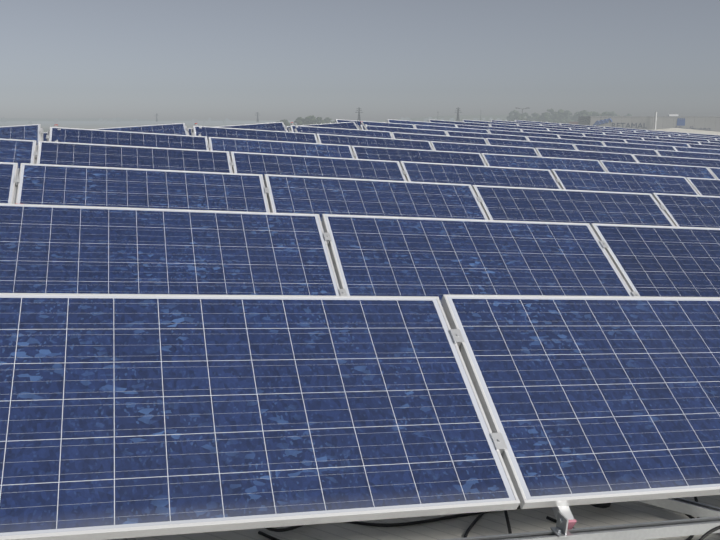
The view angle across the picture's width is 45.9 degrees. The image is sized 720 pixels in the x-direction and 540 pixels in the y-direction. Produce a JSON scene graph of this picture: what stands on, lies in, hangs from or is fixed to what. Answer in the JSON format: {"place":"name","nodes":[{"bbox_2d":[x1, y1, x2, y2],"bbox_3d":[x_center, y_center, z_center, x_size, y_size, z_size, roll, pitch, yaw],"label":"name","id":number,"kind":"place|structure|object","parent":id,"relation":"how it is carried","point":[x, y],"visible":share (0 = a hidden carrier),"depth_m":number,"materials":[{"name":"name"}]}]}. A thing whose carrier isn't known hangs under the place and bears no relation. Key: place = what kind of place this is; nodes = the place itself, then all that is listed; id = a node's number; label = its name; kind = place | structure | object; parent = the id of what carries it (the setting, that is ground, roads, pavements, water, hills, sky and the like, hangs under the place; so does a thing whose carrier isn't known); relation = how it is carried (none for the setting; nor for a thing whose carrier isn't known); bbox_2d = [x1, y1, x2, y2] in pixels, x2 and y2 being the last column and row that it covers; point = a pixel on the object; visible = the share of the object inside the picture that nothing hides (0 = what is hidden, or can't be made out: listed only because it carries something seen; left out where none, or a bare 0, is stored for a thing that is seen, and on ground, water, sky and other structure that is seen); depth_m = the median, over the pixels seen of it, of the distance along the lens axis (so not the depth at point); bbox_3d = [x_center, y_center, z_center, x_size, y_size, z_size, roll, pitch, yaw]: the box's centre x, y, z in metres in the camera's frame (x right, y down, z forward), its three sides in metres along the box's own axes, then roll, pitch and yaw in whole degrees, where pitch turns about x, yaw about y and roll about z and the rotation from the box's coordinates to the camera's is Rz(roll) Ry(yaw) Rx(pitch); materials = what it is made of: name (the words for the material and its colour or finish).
{"place":"outdoors","nodes":[
{"label":"outdoors","id":0,"kind":"place"},
{"bbox_2d":[0,118,251,120],"bbox_3d":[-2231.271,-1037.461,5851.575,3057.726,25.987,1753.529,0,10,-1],"label":"hill","id":1,"kind":"structure","parent":0,"point":[49,119],"depth_m":5896.30,"materials":[{"name":"grey"}]},
{"bbox_2d":[0,121,296,131],"bbox_3d":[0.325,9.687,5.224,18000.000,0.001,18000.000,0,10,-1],"label":"ground","id":2,"kind":"structure","parent":0,"point":[46,125],"depth_m":2275.06,"materials":[{"name":"grey"}]},
{"bbox_2d":[0,117,506,124],"bbox_3d":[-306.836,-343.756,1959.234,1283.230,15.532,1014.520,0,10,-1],"label":"scattered trees","id":3,"kind":"object","parent":2,"relation":"on","point":[3,119],"visible":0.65,"depth_m":1761.30,"materials":[{"name":"brown plant"}]},
{"bbox_2d":[277,115,334,125],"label":"trees","id":4,"kind":"object","parent":2,"relation":"on","point":[310,120],"visible":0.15,"depth_m":485.76,"materials":[{"name":"grey plant"}]},
{"bbox_2d":[355,108,362,120],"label":"pylon","id":5,"kind":"object","parent":2,"relation":"on","point":[359,112],"visible":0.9,"depth_m":2262.18,"materials":[{"name":"grey metal"}]},
{"bbox_2d":[108,128,719,539],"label":"hall roof","id":6,"kind":"structure","parent":2,"relation":"on","point":[584,516],"depth_m":3.15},
{"bbox_2d":[258,496,719,539],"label":"cables","id":7,"kind":"object","parent":6,"relation":"on","point":[690,537],"visible":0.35,"depth_m":3.09,"materials":[{"name":"black plastic"}]},
{"bbox_2d":[590,498,719,517],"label":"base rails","id":8,"kind":"object","parent":6,"relation":"on","point":[692,508],"depth_m":3.26,"materials":[{"name":"metal"}]},
{"bbox_2d":[15,203,639,295],"bbox_3d":[-0.110,0.048,5.151,16.170,0.617,1.000,1,13,-17],"label":"mounting frame row","id":9,"kind":"object","parent":8,"relation":"on","point":[327,238],"visible":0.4,"depth_m":5.28,"materials":[{"name":"metal"}]},
{"bbox_2d":[0,203,339,295],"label":"solar panel","id":10,"kind":"object","parent":9,"relation":"attached to","point":[79,249],"visible":0.62,"depth_m":4.89,"materials":[{"name":"glass"}]},
{"bbox_2d":[321,214,632,306],"bbox_3d":[0.791,0.004,5.418,1.956,0.042,0.992,1,42,-17],"label":"solar panel","id":11,"kind":"object","parent":9,"relation":"attached to","point":[397,256],"visible":0.58,"depth_m":5.46,"materials":[{"name":"glass"}]},
{"bbox_2d":[590,223,719,296],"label":"solar panel","id":12,"kind":"object","parent":9,"relation":"attached to","point":[660,261],"visible":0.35,"depth_m":5.92,"materials":[{"name":"glass"}]},
{"bbox_2d":[13,168,666,211],"bbox_3d":[1.192,-0.390,7.663,16.170,0.617,1.000,1,13,-17],"label":"mounting frame row","id":13,"kind":"object","parent":8,"relation":"on","point":[17,181],"visible":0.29,"depth_m":6.82,"materials":[{"name":"metal"}]},
{"bbox_2d":[0,162,17,203],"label":"solar panel","id":14,"kind":"object","parent":13,"relation":"attached to","point":[8,171],"visible":0.56,"depth_m":6.62,"materials":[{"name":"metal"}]},
{"bbox_2d":[16,163,269,211],"bbox_3d":[-1.686,-0.494,6.769,1.956,0.040,0.992,1,42,-17],"label":"solar panel","id":15,"kind":"object","parent":13,"relation":"attached to","point":[51,184],"visible":0.44,"depth_m":6.90,"materials":[{"name":"glass"}]},
{"bbox_2d":[264,174,487,220],"bbox_3d":[0.203,-0.471,7.343,1.956,0.041,0.992,1,42,-17],"label":"solar panel","id":16,"kind":"object","parent":13,"relation":"attached to","point":[320,196],"visible":0.48,"depth_m":7.47,"materials":[{"name":"glass"}]},
{"bbox_2d":[472,185,674,225],"bbox_3d":[2.091,-0.437,7.926,1.956,0.040,0.992,1,42,-17],"label":"solar panel","id":17,"kind":"object","parent":13,"relation":"attached to","point":[543,205],"visible":0.5,"depth_m":8.06,"materials":[{"name":"glass"}]},
{"bbox_2d":[652,193,719,227],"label":"solar panel","id":18,"kind":"object","parent":13,"relation":"attached to","point":[682,210],"visible":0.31,"depth_m":8.48,"materials":[{"name":"glass"}]},
{"bbox_2d":[34,145,696,189],"bbox_3d":[1.549,-0.843,9.885,14.194,0.617,1.000,1,13,-17],"label":"mounting frame row","id":19,"kind":"object","parent":8,"relation":"on","point":[232,165],"visible":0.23,"depth_m":9.14,"materials":[{"name":"metal"}]},
{"bbox_2d":[0,138,35,167],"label":"solar panel","id":20,"kind":"object","parent":19,"relation":"on","point":[19,152],"visible":0.5,"depth_m":8.54,"materials":[{"name":"glass"}]},
{"bbox_2d":[36,141,232,172],"bbox_3d":[-2.270,-0.966,8.696,1.956,0.040,0.992,1,42,-17],"label":"solar panel","id":21,"kind":"object","parent":19,"relation":"attached to","point":[86,154],"visible":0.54,"depth_m":8.88,"materials":[{"name":"glass"}]},
{"bbox_2d":[230,152,406,180],"bbox_3d":[-0.385,-0.934,9.277,1.956,0.040,0.992,1,42,-17],"label":"solar panel","id":22,"kind":"object","parent":19,"relation":"attached to","point":[273,164],"visible":0.48,"depth_m":9.46,"materials":[{"name":"glass"}]},
{"bbox_2d":[400,161,560,188],"bbox_3d":[1.503,-0.902,9.860,1.956,0.042,0.992,1,42,-17],"label":"solar panel","id":23,"kind":"object","parent":19,"relation":"attached to","point":[472,175],"visible":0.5,"depth_m":10.05,"materials":[{"name":"glass"}]},
{"bbox_2d":[551,169,698,194],"bbox_3d":[3.393,-0.879,10.438,1.956,0.040,0.992,1,42,-17],"label":"solar panel","id":24,"kind":"object","parent":19,"relation":"attached to","point":[604,181],"visible":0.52,"depth_m":10.61,"materials":[{"name":"glass"}]},
{"bbox_2d":[686,177,719,195],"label":"solar panel","id":25,"kind":"object","parent":19,"relation":"attached to","point":[707,187],"visible":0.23,"depth_m":11.02,"materials":[{"name":"glass"}]},
{"bbox_2d":[46,130,716,177],"bbox_3d":[2.851,-1.281,12.397,14.194,0.617,1.000,1,13,-17],"label":"mounting frame row","id":26,"kind":"object","parent":8,"relation":"on","point":[209,147],"visible":0.15,"depth_m":11.21,"materials":[{"name":"metal"}]},
{"bbox_2d":[49,127,208,149],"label":"solar panel","id":27,"kind":"object","parent":26,"relation":"on","point":[95,136],"visible":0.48,"depth_m":10.84,"materials":[{"name":"glass"}]},
{"bbox_2d":[208,137,354,158],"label":"solar panel","id":28,"kind":"object","parent":26,"relation":"attached to","point":[230,145],"visible":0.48,"depth_m":11.43,"materials":[{"name":"glass"}]},
{"bbox_2d":[351,146,486,165],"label":"solar panel","id":29,"kind":"object","parent":26,"relation":"attached to","point":[411,155],"visible":0.33,"depth_m":12.01,"materials":[{"name":"glass"}]},
{"bbox_2d":[481,153,605,171],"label":"solar panel","id":30,"kind":"object","parent":26,"relation":"attached to","point":[520,161],"visible":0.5,"depth_m":12.58,"materials":[{"name":"glass"}]},
{"bbox_2d":[599,160,715,178],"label":"solar panel","id":31,"kind":"object","parent":26,"relation":"attached to","point":[657,169],"visible":0.42,"depth_m":13.18,"materials":[{"name":"glass"}]},
{"bbox_2d":[707,167,719,178],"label":"solar panel","id":32,"kind":"object","parent":26,"relation":"attached to","point":[715,171],"visible":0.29,"depth_m":13.54,"materials":[{"name":"glass"}]},
{"bbox_2d":[191,129,638,162],"bbox_3d":[4.152,-1.719,14.909,14.194,0.617,1.000,1,13,-17],"label":"mounting frame row","id":33,"kind":"object","parent":8,"relation":"on","point":[318,141],"visible":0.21,"depth_m":13.61,"materials":[{"name":"metal"}]},
{"bbox_2d":[193,126,317,142],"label":"solar panel","id":34,"kind":"object","parent":33,"relation":"on","point":[223,132],"visible":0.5,"depth_m":13.37,"materials":[{"name":"glass"}]},
{"bbox_2d":[316,134,432,149],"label":"solar panel","id":35,"kind":"object","parent":33,"relation":"attached to","point":[371,141],"visible":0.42,"depth_m":13.95,"materials":[{"name":"glass"}]},
{"bbox_2d":[430,141,538,156],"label":"solar panel","id":36,"kind":"object","parent":33,"relation":"attached to","point":[480,148],"visible":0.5,"depth_m":14.54,"materials":[{"name":"glass"}]},
{"bbox_2d":[535,148,637,162],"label":"solar panel","id":37,"kind":"object","parent":33,"relation":"attached to","point":[579,154],"visible":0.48,"depth_m":15.12,"materials":[{"name":"glass"}]},
{"bbox_2d":[632,154,719,167],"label":"solar panel","id":38,"kind":"object","parent":33,"relation":"attached to","point":[653,159],"visible":0.23,"depth_m":15.69,"materials":[{"name":"glass"}]},
{"bbox_2d":[441,308,719,539],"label":"mounting frame row","id":39,"kind":"object","parent":8,"relation":"on","point":[563,529],"visible":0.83,"depth_m":2.93,"materials":[{"name":"metal"}]},
{"bbox_2d":[0,293,519,539],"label":"solar panel","id":40,"kind":"object","parent":39,"relation":"attached to","point":[132,415],"visible":1,"depth_m":2.86,"materials":[{"name":"glass"}]},
{"bbox_2d":[441,295,719,508],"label":"solar panel","id":41,"kind":"object","parent":39,"relation":"attached to","point":[584,400],"visible":1,"depth_m":3.31,"materials":[{"name":"glass"}]},
{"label":"mounting frame row","id":42,"kind":"object","parent":6,"relation":"on","visible":0},
{"bbox_2d":[290,125,392,138],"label":"solar panel","id":43,"kind":"object","parent":42,"relation":"on","point":[342,131],"visible":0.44,"depth_m":15.90,"materials":[{"name":"glass"}]},
{"bbox_2d":[391,132,487,144],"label":"solar panel","id":44,"kind":"object","parent":42,"relation":"attached to","point":[437,138],"visible":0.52,"depth_m":16.49,"materials":[{"name":"glass"}]},
{"bbox_2d":[485,138,575,149],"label":"solar panel","id":45,"kind":"object","parent":42,"relation":"attached to","point":[521,143],"visible":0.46,"depth_m":17.06,"materials":[{"name":"glass"}]},
{"bbox_2d":[573,144,658,155],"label":"solar panel","id":46,"kind":"object","parent":42,"relation":"attached to","point":[580,147],"visible":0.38,"depth_m":17.65,"materials":[{"name":"glass"}]},
{"bbox_2d":[655,150,719,159],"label":"solar panel","id":47,"kind":"object","parent":42,"relation":"attached to","point":[688,154],"visible":0.29,"depth_m":18.18,"materials":[{"name":"glass"}]},
{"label":"mounting frame row","id":48,"kind":"object","parent":6,"relation":"on","visible":0},
{"bbox_2d":[360,125,446,135],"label":"solar panel","id":49,"kind":"object","parent":48,"relation":"on","point":[409,130],"visible":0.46,"depth_m":18.45,"materials":[{"name":"glass"}]},
{"bbox_2d":[446,131,527,140],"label":"solar panel","id":50,"kind":"object","parent":48,"relation":"attached to","point":[483,135],"visible":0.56,"depth_m":19.00,"materials":[{"name":"glass"}]},
{"bbox_2d":[526,136,603,145],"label":"solar panel","id":51,"kind":"object","parent":48,"relation":"attached to","point":[567,141],"visible":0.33,"depth_m":19.59,"materials":[{"name":"glass"}]},
{"bbox_2d":[602,141,675,150],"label":"solar panel","id":52,"kind":"object","parent":48,"relation":"attached to","point":[639,146],"visible":0.31,"depth_m":20.17,"materials":[{"name":"glass"}]},
{"bbox_2d":[673,146,719,153],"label":"solar panel","id":53,"kind":"object","parent":48,"relation":"attached to","point":[698,150],"visible":0.35,"depth_m":20.66,"materials":[{"name":"glass"}]},
{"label":"mounting frame row","id":54,"kind":"object","parent":6,"relation":"on","visible":0},
{"bbox_2d":[335,119,414,129],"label":"solar panel","id":55,"kind":"object","parent":54,"relation":"attached to","point":[384,124],"visible":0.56,"depth_m":20.40,"materials":[{"name":"glass"}]},
{"bbox_2d":[414,124,488,133],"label":"solar panel","id":56,"kind":"object","parent":54,"relation":"attached to","point":[430,127],"visible":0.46,"depth_m":20.94,"materials":[{"name":"glass"}]},
{"bbox_2d":[488,129,558,137],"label":"solar panel","id":57,"kind":"object","parent":54,"relation":"attached to","point":[503,132],"visible":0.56,"depth_m":21.52,"materials":[{"name":"glass"}]},
{"bbox_2d":[558,135,625,142],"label":"solar panel","id":58,"kind":"object","parent":54,"relation":"attached to","point":[590,138],"visible":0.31,"depth_m":22.10,"materials":[{"name":"glass"}]},
{"bbox_2d":[624,139,688,146],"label":"solar panel","id":59,"kind":"object","parent":54,"relation":"attached to","point":[657,143],"visible":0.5,"depth_m":22.69,"materials":[{"name":"glass"}]},
{"bbox_2d":[687,143,719,148],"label":"solar panel","id":60,"kind":"object","parent":54,"relation":"attached to","point":[703,146],"visible":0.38,"depth_m":23.13,"materials":[{"name":"glass"}]},
{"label":"mounting frame row","id":61,"kind":"object","parent":6,"relation":"on","visible":0},
{"bbox_2d":[387,119,455,126],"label":"solar panel","id":62,"kind":"object","parent":61,"relation":"attached to","point":[420,123],"visible":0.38,"depth_m":22.88,"materials":[{"name":"glass"}]},
{"bbox_2d":[456,124,521,131],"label":"solar panel","id":63,"kind":"object","parent":61,"relation":"in","point":[487,127],"visible":0.27,"depth_m":23.47,"materials":[{"name":"glass"}]},
{"bbox_2d":[521,129,583,135],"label":"solar panel","id":64,"kind":"object","parent":61,"relation":"attached to","point":[553,132],"visible":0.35,"depth_m":24.05,"materials":[{"name":"glass"}]},
{"bbox_2d":[583,133,642,139],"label":"solar panel","id":65,"kind":"object","parent":61,"relation":"attached to","point":[610,136],"visible":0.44,"depth_m":24.61,"materials":[{"name":"glass"}]},
{"bbox_2d":[642,137,699,143],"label":"solar panel","id":66,"kind":"object","parent":61,"relation":"attached to","point":[671,140],"visible":0.27,"depth_m":25.21,"materials":[{"name":"glass"}]},
{"bbox_2d":[698,141,719,145],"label":"solar panel","id":67,"kind":"object","parent":61,"relation":"attached to","point":[709,143],"visible":0.1,"depth_m":25.62,"materials":[{"name":"glass"}]},
{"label":"mounting frame row","id":68,"kind":"object","parent":6,"relation":"on","visible":0},
{"bbox_2d":[428,119,489,126],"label":"solar panel","id":69,"kind":"object","parent":68,"relation":"in","point":[459,123],"visible":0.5,"depth_m":25.40,"materials":[{"name":"glass"}]},
{"bbox_2d":[489,124,548,130],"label":"solar panel","id":70,"kind":"object","parent":68,"relation":"attached to","point":[517,127],"visible":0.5,"depth_m":25.97,"materials":[{"name":"glass"}]},
{"bbox_2d":[547,128,603,133],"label":"solar panel","id":71,"kind":"object","parent":68,"relation":"attached to","point":[574,131],"visible":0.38,"depth_m":26.56,"materials":[{"name":"glass"}]},
{"bbox_2d":[603,132,656,137],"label":"solar panel","id":72,"kind":"object","parent":68,"relation":"attached to","point":[632,135],"visible":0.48,"depth_m":27.14,"materials":[{"name":"glass"}]},
{"bbox_2d":[656,136,708,141],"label":"solar panel","id":73,"kind":"object","parent":68,"relation":"attached to","point":[679,138],"visible":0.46,"depth_m":27.72,"materials":[{"name":"glass"}]},
{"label":"mounting frame row","id":74,"kind":"object","parent":6,"relation":"on","visible":0},
{"bbox_2d":[462,120,517,125],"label":"solar panel","id":75,"kind":"object","parent":74,"relation":"attached to","point":[486,122],"visible":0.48,"depth_m":27.91,"materials":[{"name":"glass"}]},
{"bbox_2d":[517,124,570,129],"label":"solar panel","id":76,"kind":"object","parent":74,"relation":"in","point":[553,127],"visible":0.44,"depth_m":28.52,"materials":[{"name":"glass"}]},
{"bbox_2d":[570,128,620,132],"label":"solar panel","id":77,"kind":"object","parent":74,"relation":"attached to","point":[594,130],"visible":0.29,"depth_m":29.08,"materials":[{"name":"glass"}]},
{"bbox_2d":[620,131,669,136],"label":"solar panel","id":78,"kind":"object","parent":74,"relation":"attached to","point":[638,133],"visible":0.27,"depth_m":29.66,"materials":[{"name":"glass"}]},
{"bbox_2d":[669,135,715,139],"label":"solar panel","id":79,"kind":"object","parent":74,"relation":"attached to","point":[680,136],"visible":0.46,"depth_m":30.25,"materials":[{"name":"glass"}]},
{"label":"mounting frame row","id":80,"kind":"object","parent":6,"relation":"on","visible":0},
{"bbox_2d":[490,120,539,124],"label":"solar panel","id":81,"kind":"object","parent":80,"relation":"attached to","point":[515,122],"visible":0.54,"depth_m":30.43,"materials":[{"name":"glass"}]},
{"bbox_2d":[540,124,588,128],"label":"solar panel","id":82,"kind":"object","parent":80,"relation":"attached to","point":[564,126],"visible":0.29,"depth_m":31.04,"materials":[{"name":"glass"}]},
{"bbox_2d":[588,127,634,131],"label":"solar panel","id":83,"kind":"object","parent":80,"relation":"attached to","point":[611,129],"visible":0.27,"depth_m":31.59,"materials":[{"name":"glass"}]},
{"bbox_2d":[634,130,678,134],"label":"solar panel","id":84,"kind":"object","parent":80,"relation":"attached to","point":[656,132],"visible":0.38,"depth_m":32.17,"materials":[{"name":"glass"}]},
{"bbox_2d":[679,134,719,137],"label":"solar panel","id":85,"kind":"object","parent":80,"relation":"attached to","point":[699,136],"visible":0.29,"depth_m":32.76,"materials":[{"name":"glass"}]},
{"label":"mounting frame row","id":86,"kind":"object","parent":6,"relation":"on","visible":0},
{"bbox_2d":[514,120,559,124],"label":"solar panel","id":87,"kind":"object","parent":86,"relation":"on","point":[537,122],"visible":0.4,"depth_m":32.95,"materials":[{"name":"glass"}]},
{"bbox_2d":[560,123,603,127],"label":"solar panel","id":88,"kind":"object","parent":86,"relation":"in","point":[581,125],"visible":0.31,"depth_m":33.52,"materials":[{"name":"glass"}]},
{"bbox_2d":[604,126,646,130],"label":"solar panel","id":89,"kind":"object","parent":86,"relation":"attached to","point":[625,128],"visible":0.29,"depth_m":34.10,"materials":[{"name":"glass"}]},
{"bbox_2d":[647,130,688,134],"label":"solar panel","id":90,"kind":"object","parent":86,"relation":"attached to","point":[667,132],"visible":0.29,"depth_m":34.71,"materials":[{"name":"glass"}]},
{"bbox_2d":[688,133,719,136],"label":"solar panel","id":91,"kind":"object","parent":86,"relation":"attached to","point":[704,134],"visible":0.19,"depth_m":35.22,"materials":[{"name":"glass"}]},
{"bbox_2d":[455,108,461,121],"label":"pylon","id":92,"kind":"object","parent":2,"relation":"on","point":[458,112],"visible":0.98,"depth_m":2247.68,"materials":[{"name":"grey metal"}]},
{"bbox_2d":[506,108,631,123],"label":"slope trees","id":93,"kind":"object","parent":2,"relation":"on","point":[561,116],"visible":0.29,"depth_m":636.72,"materials":[{"name":"grey plant"}]},
{"bbox_2d":[578,112,719,131],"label":"neighbour hall","id":94,"kind":"structure","parent":2,"relation":"on","point":[705,123],"depth_m":202.71,"materials":[{"name":"metal"}]},
{"bbox_2d":[0,0,719,120],"label":"sky","id":95,"kind":"structure","parent":0,"point":[278,60],"materials":[{"name":"grey"}]},
{"bbox_2d":[371,114,531,121],"bbox_3d":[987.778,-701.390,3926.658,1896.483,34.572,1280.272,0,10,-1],"label":"hill","id":96,"kind":"structure","parent":0,"point":[471,117],"depth_m":3935.71,"materials":[{"name":"grey"}]},
{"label":"base rails","id":97,"kind":"object","parent":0,"visible":0},
{"bbox_2d":[39,124,60,141],"bbox_3d":[-6.640,-1.115,9.585,6.280,1.021,1.031,-3,10,-16],"label":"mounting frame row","id":98,"kind":"object","parent":97,"relation":"on","point":[41,131],"visible":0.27,"depth_m":10.55,"materials":[{"name":"metal"}]},
{"bbox_2d":[0,124,40,144],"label":"solar panel","id":99,"kind":"object","parent":98,"relation":"attached to","point":[24,132],"visible":0.46,"depth_m":10.51,"materials":[{"name":"glass"}]},
{"bbox_2d":[186,123,201,135],"bbox_3d":[-6.282,-1.451,11.827,8.252,1.152,1.031,-3,10,-16],"label":"mounting frame row","id":100,"kind":"object","parent":97,"relation":"on","point":[187,129],"visible":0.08,"depth_m":13.07,"materials":[{"name":"metal"}]},
{"bbox_2d":[43,132,46,140],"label":"solar panel","id":101,"kind":"object","parent":100,"relation":"attached to","point":[44,136],"depth_m":12.57,"materials":[{"name":"glass"}]},
{"bbox_2d":[96,123,187,134],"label":"solar panel","id":102,"kind":"object","parent":100,"relation":"attached to","point":[177,128],"visible":0.27,"depth_m":12.98,"materials":[{"name":"glass"}]},
{"bbox_2d":[356,122,367,129],"bbox_3d":[-5.568,-2.123,16.312,12.195,1.415,1.031,-3,10,-16],"label":"mounting frame row","id":103,"kind":"object","parent":97,"relation":"on","point":[364,126],"visible":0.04,"depth_m":18.19,"materials":[{"name":"metal"}]},
{"bbox_2d":[287,122,358,131],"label":"solar panel","id":104,"kind":"object","parent":103,"relation":"attached to","point":[347,125],"visible":0.12,"depth_m":18.03,"materials":[{"name":"glass"}]},
{"bbox_3d":[-5.913,-1.761,14.082,10.160,1.939,1.137,1,13,-17],"label":"mounting frame","id":105,"kind":"object","parent":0,"visible":0},
{"bbox_2d":[188,122,287,135],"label":"solar panel","id":106,"kind":"object","parent":105,"relation":"attached to","point":[277,126],"visible":0.17,"depth_m":15.51,"materials":[{"name":"glass"}]}
]}

